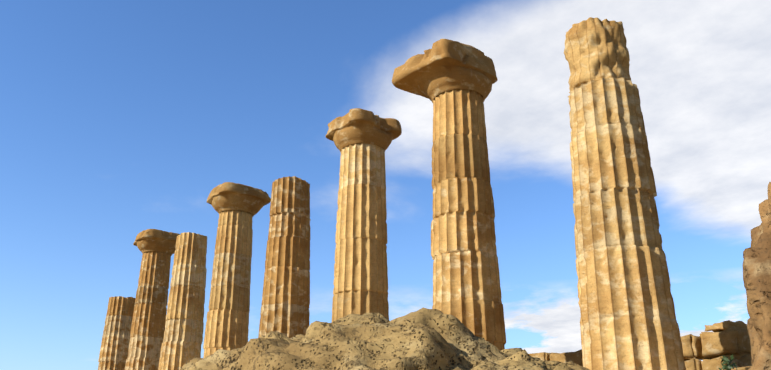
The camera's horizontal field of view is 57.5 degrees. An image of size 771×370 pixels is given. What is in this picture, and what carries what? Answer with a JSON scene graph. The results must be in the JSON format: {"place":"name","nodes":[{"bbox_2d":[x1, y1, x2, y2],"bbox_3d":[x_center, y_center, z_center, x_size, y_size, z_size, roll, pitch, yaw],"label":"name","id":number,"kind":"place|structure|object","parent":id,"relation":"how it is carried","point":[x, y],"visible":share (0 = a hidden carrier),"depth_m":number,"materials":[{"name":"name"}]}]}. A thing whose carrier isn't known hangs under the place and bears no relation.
{"place":"outdoors","nodes":[
{"label":"outdoors","id":0,"kind":"place"},
{"bbox_2d":[0,0,770,369],"label":"sky","id":1,"kind":"structure","parent":0,"point":[120,119],"materials":[{"name":"blue"}]},
{"bbox_3d":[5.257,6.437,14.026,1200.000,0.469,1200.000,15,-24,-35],"label":"ground","id":2,"kind":"structure","parent":0,"visible":0},
{"bbox_2d":[180,308,589,369],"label":"foreground rock","id":3,"kind":"object","parent":2,"relation":"on","point":[426,339],"visible":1,"depth_m":3.58,"materials":[{"name":"beige stone"}]},
{"bbox_2d":[718,354,737,369],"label":"shrub","id":4,"kind":"object","parent":2,"relation":"on","point":[726,359],"visible":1,"depth_m":7.84,"materials":[{"name":"green plant"}]},
{"bbox_2d":[714,366,751,369],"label":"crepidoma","id":5,"kind":"object","parent":2,"relation":"on","point":[744,368],"visible":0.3,"depth_m":11.79,"materials":[{"name":"stone"}]},
{"bbox_2d":[98,296,134,369],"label":"column","id":6,"kind":"structure","parent":5,"relation":"on","point":[113,354],"depth_m":41.57,"materials":[{"name":"stone"}]},
{"bbox_2d":[125,229,180,369],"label":"column","id":7,"kind":"structure","parent":5,"relation":"on","point":[157,248],"depth_m":38.40,"materials":[{"name":"stone"}]},
{"bbox_2d":[158,232,206,369],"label":"column","id":8,"kind":"structure","parent":5,"relation":"on","point":[182,338],"depth_m":34.38,"materials":[{"name":"stone"}]},
{"bbox_2d":[203,182,270,357],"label":"column","id":9,"kind":"structure","parent":5,"relation":"on","point":[237,207],"depth_m":31.04,"materials":[{"name":"stone"}]},
{"bbox_2d":[258,176,310,337],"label":"column","id":10,"kind":"structure","parent":5,"relation":"on","point":[285,299],"depth_m":27.07,"materials":[{"name":"stone"}]},
{"bbox_2d":[326,108,401,321],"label":"column","id":11,"kind":"structure","parent":5,"relation":"on","point":[362,139],"depth_m":23.60,"materials":[{"name":"stone"}]},
{"bbox_2d":[392,39,505,350],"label":"column","id":12,"kind":"structure","parent":5,"relation":"on","point":[452,81],"depth_m":19.79,"materials":[{"name":"stone"}]},
{"bbox_2d":[564,17,685,369],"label":"column","id":13,"kind":"structure","parent":5,"relation":"on","point":[628,320],"depth_m":15.41,"materials":[{"name":"stone"}]},
{"bbox_2d":[684,357,701,369],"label":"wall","id":14,"kind":"structure","parent":5,"relation":"on","point":[694,363],"depth_m":18.05,"materials":[{"name":"stone"}]},
{"bbox_2d":[681,334,713,359],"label":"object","id":15,"kind":"structure","parent":14,"relation":"on","point":[691,345],"depth_m":18.35,"materials":[{"name":"stone"}]},
{"bbox_2d":[701,353,751,369],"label":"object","id":16,"kind":"structure","parent":5,"relation":"on","point":[742,360],"depth_m":17.47,"materials":[{"name":"stone"}]},
{"bbox_2d":[700,327,750,357],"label":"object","id":17,"kind":"structure","parent":16,"relation":"on","point":[728,341],"depth_m":17.63,"materials":[{"name":"stone"}]},
{"bbox_2d":[705,320,746,331],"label":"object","id":18,"kind":"structure","parent":17,"relation":"on","point":[720,326],"depth_m":17.91,"materials":[{"name":"stone"}]},
{"bbox_2d":[743,182,770,369],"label":"rock","id":19,"kind":"object","parent":2,"relation":"on","point":[757,269],"visible":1,"depth_m":4.48,"materials":[{"name":"brown stone"}]},
{"bbox_3d":[4.987,6.386,22.385,1.137,0.831,1.336,15,-24,-35],"label":"wall","id":20,"kind":"object","parent":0,"visible":0},
{"bbox_2d":[529,352,550,360],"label":"stone block","id":21,"kind":"structure","parent":20,"relation":"on","point":[543,356],"depth_m":22.02,"materials":[{"name":"stone"}]},
{"bbox_3d":[5.992,5.960,21.158,1.175,0.824,2.024,15,-24,-35],"label":"wall","id":22,"kind":"object","parent":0,"visible":0},
{"bbox_2d":[550,349,582,365],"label":"stone block","id":23,"kind":"structure","parent":22,"relation":"on","point":[574,357],"depth_m":21.26,"materials":[{"name":"stone"}]}
]}

